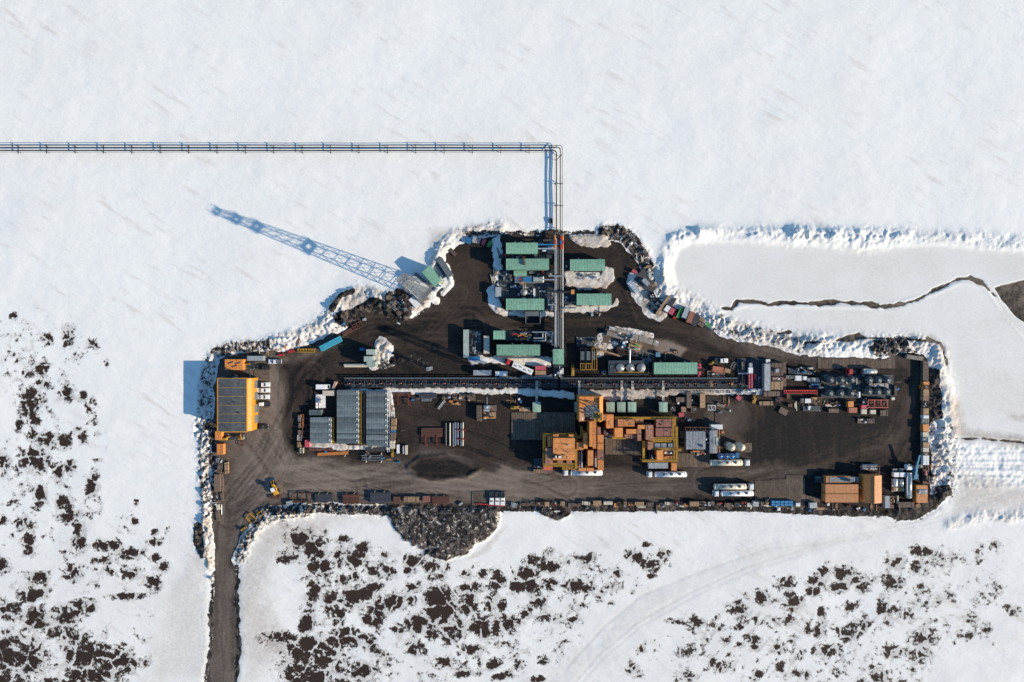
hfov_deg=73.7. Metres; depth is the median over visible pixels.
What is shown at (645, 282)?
equipment box
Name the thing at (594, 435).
rig module
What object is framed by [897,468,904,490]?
service truck
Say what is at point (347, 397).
accommodation module
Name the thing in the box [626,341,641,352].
equipment skid
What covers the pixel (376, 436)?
accommodation module
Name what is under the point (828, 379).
storage tank
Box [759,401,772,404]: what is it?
timber stack
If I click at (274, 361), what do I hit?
pickup truck
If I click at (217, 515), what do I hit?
timber stack
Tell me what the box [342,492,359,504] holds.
pipe stack
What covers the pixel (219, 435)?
orange cabin
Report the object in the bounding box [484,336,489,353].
shipping container
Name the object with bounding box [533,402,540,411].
green hut
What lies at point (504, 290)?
plant skid
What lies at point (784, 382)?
timber mat
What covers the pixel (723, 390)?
steel cradle
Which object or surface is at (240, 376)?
equipment skid
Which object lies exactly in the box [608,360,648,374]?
platform
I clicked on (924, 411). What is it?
crate
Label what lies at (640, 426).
rig module
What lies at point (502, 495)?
pickup truck
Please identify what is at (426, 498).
crate
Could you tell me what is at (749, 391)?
flat trailer
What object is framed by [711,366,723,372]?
shipping container
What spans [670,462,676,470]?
rig module
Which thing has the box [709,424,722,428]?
shipping container
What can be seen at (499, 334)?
process building
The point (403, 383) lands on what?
wellhead
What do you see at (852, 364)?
timber mat
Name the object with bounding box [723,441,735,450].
storage tank
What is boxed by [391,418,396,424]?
crate
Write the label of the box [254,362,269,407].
timber mat
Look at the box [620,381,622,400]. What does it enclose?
flow bridge
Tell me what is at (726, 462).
tanker truck
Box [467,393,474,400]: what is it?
junk basket
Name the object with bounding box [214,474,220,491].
box container
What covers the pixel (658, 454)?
rig module
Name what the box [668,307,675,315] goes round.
shipping container
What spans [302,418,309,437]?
steel cradle
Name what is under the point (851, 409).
crate
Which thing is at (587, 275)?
plant skid
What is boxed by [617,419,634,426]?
rig module
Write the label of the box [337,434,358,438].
accommodation module
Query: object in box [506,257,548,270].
process building
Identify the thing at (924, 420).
crate
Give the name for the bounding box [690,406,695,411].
crate
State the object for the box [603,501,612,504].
crate
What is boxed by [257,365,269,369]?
pickup truck
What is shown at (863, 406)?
crate
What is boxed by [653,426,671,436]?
rig module
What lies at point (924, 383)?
crate
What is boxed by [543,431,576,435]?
elevated walkway
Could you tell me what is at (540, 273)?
plant skid
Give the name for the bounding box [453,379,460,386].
wellhead
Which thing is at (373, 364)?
box tank
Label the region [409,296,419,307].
white box
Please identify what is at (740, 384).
wellhead
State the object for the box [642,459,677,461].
elevated walkway
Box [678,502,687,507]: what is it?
parts pallet
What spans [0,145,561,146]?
pipeline
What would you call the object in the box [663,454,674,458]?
rig module
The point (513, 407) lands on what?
forklift
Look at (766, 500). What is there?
dark machine
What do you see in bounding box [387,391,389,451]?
railing
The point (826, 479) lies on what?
shipping container
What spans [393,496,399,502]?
crate
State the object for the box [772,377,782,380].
crate
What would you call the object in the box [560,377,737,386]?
wellhead gallery
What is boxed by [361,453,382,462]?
pipe stack
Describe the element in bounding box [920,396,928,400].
crate
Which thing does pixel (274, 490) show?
wheel loader
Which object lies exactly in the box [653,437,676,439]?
elevated walkway
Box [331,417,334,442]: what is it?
elevated walkway
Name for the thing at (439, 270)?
shipping container
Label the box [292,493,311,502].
pipe rack stand
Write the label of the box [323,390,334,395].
shipping container
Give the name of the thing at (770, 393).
timber stack
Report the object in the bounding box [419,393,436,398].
pipe stack
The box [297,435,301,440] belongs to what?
crate
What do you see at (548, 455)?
rig module
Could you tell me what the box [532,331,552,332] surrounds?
pipe loop
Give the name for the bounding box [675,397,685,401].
crate
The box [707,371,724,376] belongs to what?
equipment skid
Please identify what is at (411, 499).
timber stack
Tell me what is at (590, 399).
rig tower
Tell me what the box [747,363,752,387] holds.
truck
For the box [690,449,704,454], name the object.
equipment skid
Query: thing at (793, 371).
equipment skid
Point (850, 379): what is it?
storage tank
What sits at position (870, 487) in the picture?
orange hall
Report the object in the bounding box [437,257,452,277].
shipping container
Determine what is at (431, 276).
derrick cabin
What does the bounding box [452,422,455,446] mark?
pipe stack
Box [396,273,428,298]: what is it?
drilling derrick
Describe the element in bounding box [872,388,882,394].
storage tank
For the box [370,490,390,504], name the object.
pipe stack
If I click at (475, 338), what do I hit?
plant skid
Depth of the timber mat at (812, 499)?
306.74 m
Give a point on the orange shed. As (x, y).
(234, 364)
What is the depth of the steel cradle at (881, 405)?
305.20 m
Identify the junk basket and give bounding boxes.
[442,393,450,400]
[452,393,456,400]
[459,393,464,400]
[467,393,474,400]
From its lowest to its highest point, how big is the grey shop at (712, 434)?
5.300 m
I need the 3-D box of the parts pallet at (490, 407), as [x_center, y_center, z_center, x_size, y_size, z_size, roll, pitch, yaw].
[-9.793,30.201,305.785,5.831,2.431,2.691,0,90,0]
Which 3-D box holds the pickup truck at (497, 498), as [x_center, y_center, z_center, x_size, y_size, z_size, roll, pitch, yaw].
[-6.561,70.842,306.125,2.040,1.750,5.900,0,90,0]
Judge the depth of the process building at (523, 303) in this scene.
301.86 m
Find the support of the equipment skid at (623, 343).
on the timber mat at (648, 348)
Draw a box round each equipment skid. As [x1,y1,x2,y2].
[222,434,245,439]
[230,375,250,377]
[245,362,254,369]
[315,395,325,407]
[434,281,443,292]
[534,458,542,467]
[603,427,613,438]
[618,336,630,349]
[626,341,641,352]
[648,450,655,458]
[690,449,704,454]
[698,435,708,450]
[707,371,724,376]
[788,368,799,374]
[800,367,814,374]
[809,383,823,388]
[814,476,823,482]
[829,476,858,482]
[857,418,866,422]
[861,396,866,403]
[869,401,884,405]
[890,496,895,507]
[922,466,929,483]
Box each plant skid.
[469,330,481,354]
[494,283,508,297]
[499,254,552,258]
[499,270,512,282]
[506,331,532,340]
[510,282,534,297]
[528,270,552,275]
[532,333,551,342]
[536,283,552,297]
[539,239,553,252]
[545,299,553,310]
[553,365,563,376]
[564,261,568,268]
[564,294,575,304]
[575,272,599,278]
[577,337,597,346]
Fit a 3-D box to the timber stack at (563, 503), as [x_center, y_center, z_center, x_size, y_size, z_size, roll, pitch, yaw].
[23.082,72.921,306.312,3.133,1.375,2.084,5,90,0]
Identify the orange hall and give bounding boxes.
[859,473,881,503]
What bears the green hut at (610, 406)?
on the ground
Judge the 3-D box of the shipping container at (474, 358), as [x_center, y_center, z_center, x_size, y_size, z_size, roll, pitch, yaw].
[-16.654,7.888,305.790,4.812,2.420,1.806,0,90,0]
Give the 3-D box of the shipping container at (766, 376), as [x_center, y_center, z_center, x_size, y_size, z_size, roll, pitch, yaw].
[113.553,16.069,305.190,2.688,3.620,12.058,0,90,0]
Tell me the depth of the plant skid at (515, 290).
306.55 m
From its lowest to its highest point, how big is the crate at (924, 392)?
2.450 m
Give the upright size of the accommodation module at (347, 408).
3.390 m
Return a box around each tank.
[364,356,374,361]
[366,349,377,354]
[367,361,377,366]
[521,289,526,295]
[580,348,584,369]
[586,348,590,369]
[591,348,596,369]
[653,442,659,447]
[659,442,666,447]
[666,442,672,447]
[716,452,723,459]
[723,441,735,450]
[723,452,729,459]
[728,452,735,458]
[733,442,745,451]
[823,389,833,396]
[824,376,834,382]
[834,389,843,396]
[835,376,845,382]
[845,376,855,382]
[845,389,855,396]
[862,387,873,394]
[863,376,872,383]
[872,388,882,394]
[873,376,881,383]
[881,388,891,394]
[882,376,890,383]
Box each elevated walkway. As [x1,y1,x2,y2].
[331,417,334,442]
[358,391,361,443]
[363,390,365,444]
[497,356,539,357]
[542,432,544,464]
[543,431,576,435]
[543,460,575,466]
[561,467,575,469]
[573,432,576,468]
[577,425,582,437]
[614,415,675,418]
[640,439,644,458]
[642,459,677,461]
[645,440,672,441]
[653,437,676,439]
[653,447,676,449]
[672,418,675,436]
[675,426,677,460]
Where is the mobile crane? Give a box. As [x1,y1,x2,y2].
[910,455,920,478]
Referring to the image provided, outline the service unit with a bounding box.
[912,484,927,502]
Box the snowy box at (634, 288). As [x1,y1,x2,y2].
[627,280,639,293]
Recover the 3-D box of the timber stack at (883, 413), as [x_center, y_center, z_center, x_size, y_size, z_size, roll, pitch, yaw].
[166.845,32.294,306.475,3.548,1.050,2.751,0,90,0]
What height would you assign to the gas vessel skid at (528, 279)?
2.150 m
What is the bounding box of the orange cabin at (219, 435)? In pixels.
[215,431,223,439]
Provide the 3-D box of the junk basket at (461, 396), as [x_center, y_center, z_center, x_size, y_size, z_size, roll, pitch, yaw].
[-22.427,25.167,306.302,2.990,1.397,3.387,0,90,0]
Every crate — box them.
[286,500,292,505]
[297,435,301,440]
[390,440,394,448]
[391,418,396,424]
[391,432,395,439]
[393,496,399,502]
[423,495,429,501]
[593,500,600,505]
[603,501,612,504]
[634,501,643,504]
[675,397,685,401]
[678,412,683,416]
[681,406,685,411]
[689,501,698,505]
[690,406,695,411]
[751,500,758,506]
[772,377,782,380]
[778,407,787,415]
[794,376,801,380]
[804,398,810,402]
[807,378,818,381]
[808,502,816,507]
[810,397,820,402]
[828,408,838,412]
[846,401,853,406]
[847,407,856,412]
[860,405,867,408]
[860,409,866,413]
[919,385,928,388]
[920,381,928,384]
[920,389,928,395]
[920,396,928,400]
[920,424,928,430]
[920,432,928,436]
[920,442,928,446]
[921,401,928,407]
[921,408,928,414]
[921,418,928,423]
[921,436,927,441]
[921,447,928,451]
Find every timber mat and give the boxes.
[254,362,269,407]
[472,491,503,505]
[511,412,573,439]
[601,325,655,356]
[605,436,641,454]
[677,453,709,466]
[737,358,763,392]
[745,442,751,451]
[755,480,771,502]
[770,361,785,395]
[772,479,804,507]
[786,475,803,483]
[802,495,819,502]
[818,356,894,368]
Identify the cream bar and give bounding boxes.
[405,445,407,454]
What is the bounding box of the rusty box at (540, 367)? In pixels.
[535,366,545,369]
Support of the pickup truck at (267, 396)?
on the timber mat at (261, 373)
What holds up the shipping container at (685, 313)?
on the ground
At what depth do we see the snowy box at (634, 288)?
304.82 m
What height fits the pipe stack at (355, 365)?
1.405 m
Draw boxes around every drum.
[616,364,624,371]
[625,364,634,371]
[635,363,645,371]
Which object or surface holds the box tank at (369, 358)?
on the ground
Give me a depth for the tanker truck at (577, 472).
303.59 m
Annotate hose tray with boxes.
[803,406,819,410]
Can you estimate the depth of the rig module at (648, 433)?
300.20 m
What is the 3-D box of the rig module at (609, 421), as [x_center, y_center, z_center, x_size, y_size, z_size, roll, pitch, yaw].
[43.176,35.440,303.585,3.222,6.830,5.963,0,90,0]
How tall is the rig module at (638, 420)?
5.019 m
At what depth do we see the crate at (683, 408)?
305.65 m
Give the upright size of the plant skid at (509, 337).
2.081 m
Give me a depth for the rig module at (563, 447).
298.40 m
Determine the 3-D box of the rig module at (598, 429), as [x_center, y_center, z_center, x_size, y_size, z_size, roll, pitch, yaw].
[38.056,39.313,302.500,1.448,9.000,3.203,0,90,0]
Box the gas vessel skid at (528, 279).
[515,276,543,282]
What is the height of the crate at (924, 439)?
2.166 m
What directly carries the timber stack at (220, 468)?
on the ground
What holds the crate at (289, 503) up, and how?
on the ground
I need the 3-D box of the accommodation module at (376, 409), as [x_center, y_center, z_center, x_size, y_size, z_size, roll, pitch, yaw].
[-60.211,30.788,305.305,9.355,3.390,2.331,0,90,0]
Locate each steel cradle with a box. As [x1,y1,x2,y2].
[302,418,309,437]
[683,426,710,430]
[714,389,735,393]
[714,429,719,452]
[859,465,879,473]
[866,399,888,407]
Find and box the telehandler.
[751,393,756,403]
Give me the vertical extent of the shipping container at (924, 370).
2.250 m
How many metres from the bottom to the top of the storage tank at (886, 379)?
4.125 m
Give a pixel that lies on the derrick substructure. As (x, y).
(421, 299)
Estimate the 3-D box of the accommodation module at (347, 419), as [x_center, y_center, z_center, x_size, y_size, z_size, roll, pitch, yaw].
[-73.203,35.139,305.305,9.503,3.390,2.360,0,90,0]
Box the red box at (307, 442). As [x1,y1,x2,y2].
[305,439,309,446]
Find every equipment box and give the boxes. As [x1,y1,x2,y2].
[495,287,500,296]
[641,278,649,286]
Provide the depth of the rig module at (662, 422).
301.20 m
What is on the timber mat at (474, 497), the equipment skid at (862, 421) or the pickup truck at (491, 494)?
the pickup truck at (491, 494)
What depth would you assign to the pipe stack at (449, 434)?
306.00 m
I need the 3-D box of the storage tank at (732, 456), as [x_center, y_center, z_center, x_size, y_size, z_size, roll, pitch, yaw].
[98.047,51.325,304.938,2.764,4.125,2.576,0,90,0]
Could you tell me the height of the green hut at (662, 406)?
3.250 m
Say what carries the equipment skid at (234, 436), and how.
on the ground
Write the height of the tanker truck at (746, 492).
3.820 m
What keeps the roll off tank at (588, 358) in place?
on the ground
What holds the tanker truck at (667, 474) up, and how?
on the ground
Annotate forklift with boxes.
[511,405,523,409]
[570,366,574,375]
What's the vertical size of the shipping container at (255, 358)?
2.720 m
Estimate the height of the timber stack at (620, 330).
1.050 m
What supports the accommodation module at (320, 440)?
on the ground
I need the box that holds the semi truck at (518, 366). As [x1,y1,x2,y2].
[504,358,533,374]
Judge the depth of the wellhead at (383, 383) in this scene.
305.43 m
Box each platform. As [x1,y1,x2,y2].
[608,360,648,374]
[634,266,656,292]
[821,375,860,397]
[862,375,893,397]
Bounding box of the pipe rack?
[553,234,563,348]
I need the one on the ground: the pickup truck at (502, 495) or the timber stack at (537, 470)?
the timber stack at (537, 470)
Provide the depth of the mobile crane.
303.90 m
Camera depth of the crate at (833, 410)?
305.75 m
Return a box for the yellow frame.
[245,513,256,524]
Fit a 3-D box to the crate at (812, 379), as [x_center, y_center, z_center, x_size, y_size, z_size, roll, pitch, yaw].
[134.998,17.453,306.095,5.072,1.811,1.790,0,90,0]
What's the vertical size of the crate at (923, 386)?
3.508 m
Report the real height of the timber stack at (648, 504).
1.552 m
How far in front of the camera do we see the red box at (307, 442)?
304.72 m
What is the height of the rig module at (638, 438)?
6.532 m
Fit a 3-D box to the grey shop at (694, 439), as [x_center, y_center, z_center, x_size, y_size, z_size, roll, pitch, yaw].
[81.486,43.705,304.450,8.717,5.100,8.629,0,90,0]
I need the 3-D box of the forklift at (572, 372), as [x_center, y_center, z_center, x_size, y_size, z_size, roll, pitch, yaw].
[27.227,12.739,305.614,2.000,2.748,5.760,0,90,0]
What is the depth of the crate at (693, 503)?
305.07 m
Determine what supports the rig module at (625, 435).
on the ground
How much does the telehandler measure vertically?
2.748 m
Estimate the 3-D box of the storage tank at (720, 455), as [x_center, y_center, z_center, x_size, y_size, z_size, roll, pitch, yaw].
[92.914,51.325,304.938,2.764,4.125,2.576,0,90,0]
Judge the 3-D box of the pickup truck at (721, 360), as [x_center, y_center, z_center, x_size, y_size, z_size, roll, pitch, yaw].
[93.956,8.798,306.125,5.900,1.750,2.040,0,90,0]
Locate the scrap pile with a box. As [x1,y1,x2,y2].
[684,417,693,422]
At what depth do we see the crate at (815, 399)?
306.01 m
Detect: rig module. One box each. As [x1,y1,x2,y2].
[543,465,552,469]
[545,446,552,463]
[547,436,551,446]
[552,436,574,459]
[567,432,574,437]
[576,440,582,449]
[577,450,579,467]
[578,466,585,470]
[581,430,587,448]
[586,447,592,465]
[587,421,592,446]
[587,466,593,470]
[592,421,595,448]
[595,448,603,458]
[596,425,600,434]
[596,433,603,442]
[596,441,603,449]
[597,459,603,469]
[604,413,613,427]
[613,426,622,436]
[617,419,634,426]
[623,433,636,437]
[624,427,636,433]
[635,419,642,422]
[635,423,645,428]
[635,427,640,440]
[643,423,652,439]
[645,440,652,449]
[653,419,671,426]
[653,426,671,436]
[654,450,662,459]
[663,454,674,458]
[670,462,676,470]
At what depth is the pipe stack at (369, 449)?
306.36 m
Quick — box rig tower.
[577,394,602,421]
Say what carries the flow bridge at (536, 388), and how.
on the ground
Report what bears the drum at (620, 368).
on the ground
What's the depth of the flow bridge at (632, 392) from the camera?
305.22 m
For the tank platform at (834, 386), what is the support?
on the ground
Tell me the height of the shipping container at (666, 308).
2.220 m
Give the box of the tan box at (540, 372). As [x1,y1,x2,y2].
[535,370,545,374]
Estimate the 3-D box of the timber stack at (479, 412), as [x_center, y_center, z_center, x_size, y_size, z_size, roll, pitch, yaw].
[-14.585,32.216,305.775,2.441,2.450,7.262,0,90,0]
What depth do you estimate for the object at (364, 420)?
306.02 m
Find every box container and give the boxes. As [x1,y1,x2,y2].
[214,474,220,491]
[217,443,225,454]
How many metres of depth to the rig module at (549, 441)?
299.40 m
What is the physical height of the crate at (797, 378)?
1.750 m
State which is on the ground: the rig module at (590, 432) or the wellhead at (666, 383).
the rig module at (590, 432)
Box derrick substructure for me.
[402,273,433,303]
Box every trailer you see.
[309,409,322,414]
[737,388,761,394]
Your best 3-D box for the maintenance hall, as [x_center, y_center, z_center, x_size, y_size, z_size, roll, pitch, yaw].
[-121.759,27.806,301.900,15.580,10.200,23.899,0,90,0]
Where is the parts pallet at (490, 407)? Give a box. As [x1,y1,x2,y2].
[484,405,496,410]
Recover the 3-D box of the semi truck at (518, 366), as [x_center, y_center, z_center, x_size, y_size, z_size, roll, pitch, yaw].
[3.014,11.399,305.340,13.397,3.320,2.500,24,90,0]
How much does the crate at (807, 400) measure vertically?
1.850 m
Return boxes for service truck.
[891,468,898,490]
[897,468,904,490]
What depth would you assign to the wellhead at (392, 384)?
305.36 m
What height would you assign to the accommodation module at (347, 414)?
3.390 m
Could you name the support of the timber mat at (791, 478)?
on the ground
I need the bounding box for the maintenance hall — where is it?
[217,376,257,431]
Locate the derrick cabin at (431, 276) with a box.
[422,266,441,285]
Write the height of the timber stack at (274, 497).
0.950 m
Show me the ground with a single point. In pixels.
(798, 182)
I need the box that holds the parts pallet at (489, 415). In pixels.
[484,412,495,418]
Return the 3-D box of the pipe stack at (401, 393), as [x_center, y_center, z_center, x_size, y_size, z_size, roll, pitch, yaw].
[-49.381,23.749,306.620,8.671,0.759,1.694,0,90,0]
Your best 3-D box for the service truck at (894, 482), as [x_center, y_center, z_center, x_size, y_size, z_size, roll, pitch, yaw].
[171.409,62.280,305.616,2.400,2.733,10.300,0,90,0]
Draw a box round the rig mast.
[584,404,602,420]
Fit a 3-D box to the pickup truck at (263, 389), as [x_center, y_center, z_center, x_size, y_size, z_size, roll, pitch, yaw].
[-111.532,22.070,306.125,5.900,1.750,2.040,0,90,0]
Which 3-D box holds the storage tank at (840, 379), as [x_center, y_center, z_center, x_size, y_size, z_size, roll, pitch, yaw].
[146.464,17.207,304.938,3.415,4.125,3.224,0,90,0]
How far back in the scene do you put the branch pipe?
302.05 m
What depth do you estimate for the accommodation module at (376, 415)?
303.90 m
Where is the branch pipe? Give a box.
[555,290,574,293]
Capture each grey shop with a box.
[684,429,705,448]
[707,429,716,452]
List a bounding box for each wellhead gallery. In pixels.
[344,377,557,386]
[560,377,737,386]
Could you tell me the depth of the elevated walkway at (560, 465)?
300.73 m
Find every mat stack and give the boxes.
[686,391,690,407]
[699,393,704,407]
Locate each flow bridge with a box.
[535,381,537,401]
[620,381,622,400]
[630,381,633,400]
[661,381,664,400]
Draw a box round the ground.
[0,0,1023,681]
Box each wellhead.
[357,379,364,386]
[378,380,386,386]
[387,380,394,386]
[398,379,405,386]
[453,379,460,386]
[597,380,604,386]
[610,380,617,386]
[651,380,659,386]
[661,380,669,386]
[670,380,678,386]
[735,379,744,386]
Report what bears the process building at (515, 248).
on the ground
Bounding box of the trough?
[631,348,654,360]
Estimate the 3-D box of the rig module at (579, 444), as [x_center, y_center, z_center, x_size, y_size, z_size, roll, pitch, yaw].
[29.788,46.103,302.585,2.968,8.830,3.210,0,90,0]
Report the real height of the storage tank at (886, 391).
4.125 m
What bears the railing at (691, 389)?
on the ground
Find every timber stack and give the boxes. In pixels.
[215,511,219,520]
[216,462,223,473]
[221,474,223,490]
[224,462,228,473]
[269,495,279,498]
[403,496,419,501]
[448,248,456,256]
[477,405,481,420]
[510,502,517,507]
[519,407,529,410]
[533,469,542,472]
[560,501,566,505]
[581,501,589,504]
[609,326,641,335]
[631,333,658,345]
[645,502,653,506]
[723,502,732,506]
[741,361,744,369]
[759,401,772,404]
[763,391,779,395]
[769,363,785,367]
[771,368,782,375]
[771,381,782,389]
[866,418,874,422]
[868,383,888,386]
[879,410,887,415]
[893,385,896,395]
[897,501,914,507]
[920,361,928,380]
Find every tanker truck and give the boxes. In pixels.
[562,469,602,475]
[646,471,686,476]
[709,459,749,465]
[712,489,753,495]
[713,483,753,489]
[903,463,911,497]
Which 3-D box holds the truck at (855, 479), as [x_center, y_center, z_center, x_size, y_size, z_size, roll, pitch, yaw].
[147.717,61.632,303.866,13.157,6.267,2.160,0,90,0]
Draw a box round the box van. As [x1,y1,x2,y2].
[316,384,330,388]
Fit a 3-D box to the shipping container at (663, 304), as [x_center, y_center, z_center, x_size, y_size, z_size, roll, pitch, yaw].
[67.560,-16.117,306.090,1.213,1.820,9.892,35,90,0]
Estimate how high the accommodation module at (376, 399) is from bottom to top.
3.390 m
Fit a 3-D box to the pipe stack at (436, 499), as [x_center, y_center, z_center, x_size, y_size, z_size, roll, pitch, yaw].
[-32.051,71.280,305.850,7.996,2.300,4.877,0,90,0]
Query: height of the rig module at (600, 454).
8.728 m
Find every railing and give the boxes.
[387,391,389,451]
[669,389,714,391]
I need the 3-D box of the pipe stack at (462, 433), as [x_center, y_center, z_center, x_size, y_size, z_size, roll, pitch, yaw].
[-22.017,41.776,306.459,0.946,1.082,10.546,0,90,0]
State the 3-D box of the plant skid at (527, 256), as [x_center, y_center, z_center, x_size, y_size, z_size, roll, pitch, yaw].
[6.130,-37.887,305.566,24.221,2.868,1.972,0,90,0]
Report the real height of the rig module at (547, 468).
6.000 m
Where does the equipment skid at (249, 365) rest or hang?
on the ground
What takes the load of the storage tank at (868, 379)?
on the tank platform at (890, 386)
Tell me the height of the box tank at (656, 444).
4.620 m
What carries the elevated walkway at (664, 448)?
on the ground
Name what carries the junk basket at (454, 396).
on the ground
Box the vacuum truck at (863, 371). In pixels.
[845,369,876,373]
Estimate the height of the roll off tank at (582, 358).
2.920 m
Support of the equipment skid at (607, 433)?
on the ground
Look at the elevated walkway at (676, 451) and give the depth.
301.89 m
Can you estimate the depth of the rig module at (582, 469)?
301.80 m
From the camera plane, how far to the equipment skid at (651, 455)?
305.50 m
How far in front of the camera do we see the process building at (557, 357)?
299.07 m
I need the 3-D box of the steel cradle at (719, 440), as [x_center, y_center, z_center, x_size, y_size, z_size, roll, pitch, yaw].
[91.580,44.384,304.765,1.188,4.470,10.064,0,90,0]
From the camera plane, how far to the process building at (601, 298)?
302.86 m
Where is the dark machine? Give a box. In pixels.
[761,497,770,503]
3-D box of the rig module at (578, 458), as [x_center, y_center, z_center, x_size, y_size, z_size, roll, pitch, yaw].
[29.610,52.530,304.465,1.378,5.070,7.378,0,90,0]
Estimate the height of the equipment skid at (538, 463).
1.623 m
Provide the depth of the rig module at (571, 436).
299.20 m
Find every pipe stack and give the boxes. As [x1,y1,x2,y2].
[315,492,332,503]
[318,451,347,455]
[342,326,356,335]
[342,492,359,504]
[344,363,366,366]
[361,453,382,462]
[365,447,386,451]
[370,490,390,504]
[392,392,411,395]
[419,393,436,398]
[421,427,442,436]
[432,494,449,505]
[445,423,446,444]
[449,423,450,445]
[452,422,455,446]
[456,422,458,444]
[462,422,463,445]
[476,503,502,505]
[580,451,582,467]
[600,349,621,356]
[861,464,877,469]
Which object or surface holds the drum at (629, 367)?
on the ground
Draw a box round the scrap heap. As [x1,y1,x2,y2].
[394,295,411,309]
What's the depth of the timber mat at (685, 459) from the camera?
306.75 m
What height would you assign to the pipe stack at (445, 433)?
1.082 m
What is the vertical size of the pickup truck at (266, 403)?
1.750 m
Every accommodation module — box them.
[310,417,331,421]
[310,422,331,427]
[310,427,331,432]
[310,433,331,437]
[310,438,331,442]
[337,390,359,394]
[337,395,358,400]
[337,401,358,405]
[337,406,358,411]
[337,412,358,416]
[337,417,358,422]
[337,422,358,427]
[337,428,358,432]
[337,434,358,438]
[337,439,358,443]
[366,391,387,396]
[366,397,387,401]
[366,402,387,406]
[366,407,387,412]
[366,413,387,417]
[366,418,387,423]
[366,423,387,428]
[366,429,387,433]
[366,434,387,439]
[366,440,387,445]
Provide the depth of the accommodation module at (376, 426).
303.91 m
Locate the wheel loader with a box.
[269,477,279,495]
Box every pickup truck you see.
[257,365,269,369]
[257,382,269,386]
[257,388,269,391]
[257,402,269,405]
[257,424,268,428]
[258,394,269,398]
[268,359,281,363]
[489,492,493,504]
[495,492,499,504]
[500,492,504,505]
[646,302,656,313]
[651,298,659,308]
[715,358,727,362]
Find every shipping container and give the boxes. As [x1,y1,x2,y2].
[247,356,264,360]
[319,336,342,350]
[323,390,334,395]
[434,263,445,278]
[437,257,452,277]
[463,330,468,357]
[469,357,479,360]
[473,370,491,374]
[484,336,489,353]
[495,371,506,375]
[647,462,667,467]
[656,295,669,314]
[663,305,670,311]
[668,298,676,308]
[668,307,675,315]
[676,307,683,318]
[680,306,690,318]
[685,311,694,323]
[690,313,700,326]
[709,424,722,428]
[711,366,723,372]
[762,363,770,390]
[821,482,857,492]
[821,492,857,501]
[823,475,850,483]
[882,495,889,507]
[904,354,923,360]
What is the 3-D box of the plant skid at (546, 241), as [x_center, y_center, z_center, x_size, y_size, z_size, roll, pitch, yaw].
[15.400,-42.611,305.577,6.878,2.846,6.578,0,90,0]
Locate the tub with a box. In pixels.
[647,292,655,299]
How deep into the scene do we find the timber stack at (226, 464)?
305.73 m
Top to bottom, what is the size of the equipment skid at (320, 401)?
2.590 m
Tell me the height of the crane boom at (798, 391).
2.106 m
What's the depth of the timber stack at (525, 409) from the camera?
305.83 m
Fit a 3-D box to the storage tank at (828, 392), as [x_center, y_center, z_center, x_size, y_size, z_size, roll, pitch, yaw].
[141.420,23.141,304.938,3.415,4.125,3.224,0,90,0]
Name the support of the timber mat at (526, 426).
on the ground
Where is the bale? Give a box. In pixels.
[606,331,623,339]
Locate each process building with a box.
[493,329,504,338]
[497,343,539,355]
[506,241,537,255]
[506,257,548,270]
[506,297,543,309]
[514,270,526,275]
[551,349,563,363]
[569,258,604,270]
[576,292,611,304]
[652,361,696,373]
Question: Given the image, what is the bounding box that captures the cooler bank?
[525,311,540,323]
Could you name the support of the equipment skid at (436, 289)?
on the ground
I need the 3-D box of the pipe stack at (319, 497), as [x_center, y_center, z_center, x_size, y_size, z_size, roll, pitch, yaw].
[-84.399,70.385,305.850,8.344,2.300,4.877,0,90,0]
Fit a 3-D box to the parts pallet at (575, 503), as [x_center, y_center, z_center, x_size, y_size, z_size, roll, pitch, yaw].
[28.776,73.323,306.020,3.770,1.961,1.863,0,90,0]
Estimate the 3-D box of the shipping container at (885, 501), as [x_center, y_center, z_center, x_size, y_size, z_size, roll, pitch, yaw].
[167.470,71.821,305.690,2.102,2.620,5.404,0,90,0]
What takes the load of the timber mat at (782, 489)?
on the ground
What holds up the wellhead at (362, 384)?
on the wellhead gallery at (428, 380)
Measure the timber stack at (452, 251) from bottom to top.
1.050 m
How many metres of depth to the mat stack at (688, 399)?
305.22 m
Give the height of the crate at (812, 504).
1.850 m
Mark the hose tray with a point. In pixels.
(811, 408)
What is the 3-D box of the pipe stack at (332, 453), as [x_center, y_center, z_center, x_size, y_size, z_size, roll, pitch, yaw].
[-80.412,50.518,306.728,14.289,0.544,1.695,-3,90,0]
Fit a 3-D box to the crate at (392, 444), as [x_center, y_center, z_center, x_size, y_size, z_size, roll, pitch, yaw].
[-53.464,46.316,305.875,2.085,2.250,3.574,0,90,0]
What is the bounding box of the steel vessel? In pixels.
[663,450,672,454]
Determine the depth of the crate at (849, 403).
304.55 m
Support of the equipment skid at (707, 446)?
on the ground
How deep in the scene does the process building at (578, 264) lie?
302.85 m
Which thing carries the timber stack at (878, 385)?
on the tank platform at (890, 386)
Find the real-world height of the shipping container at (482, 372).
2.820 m
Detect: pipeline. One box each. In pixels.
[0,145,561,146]
[0,147,560,234]
[0,150,556,234]
[0,152,554,153]
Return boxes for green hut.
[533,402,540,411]
[606,402,614,411]
[617,402,625,411]
[627,402,635,411]
[658,402,667,411]
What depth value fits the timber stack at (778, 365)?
304.63 m
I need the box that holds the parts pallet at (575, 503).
[572,502,579,505]
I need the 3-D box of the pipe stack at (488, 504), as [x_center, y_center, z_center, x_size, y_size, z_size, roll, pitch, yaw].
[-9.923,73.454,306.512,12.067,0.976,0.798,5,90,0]
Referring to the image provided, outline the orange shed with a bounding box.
[225,359,245,369]
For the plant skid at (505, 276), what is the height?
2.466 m
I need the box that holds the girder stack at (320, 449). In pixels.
[309,448,332,450]
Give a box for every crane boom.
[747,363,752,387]
[782,390,817,392]
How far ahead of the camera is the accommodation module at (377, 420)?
303.92 m

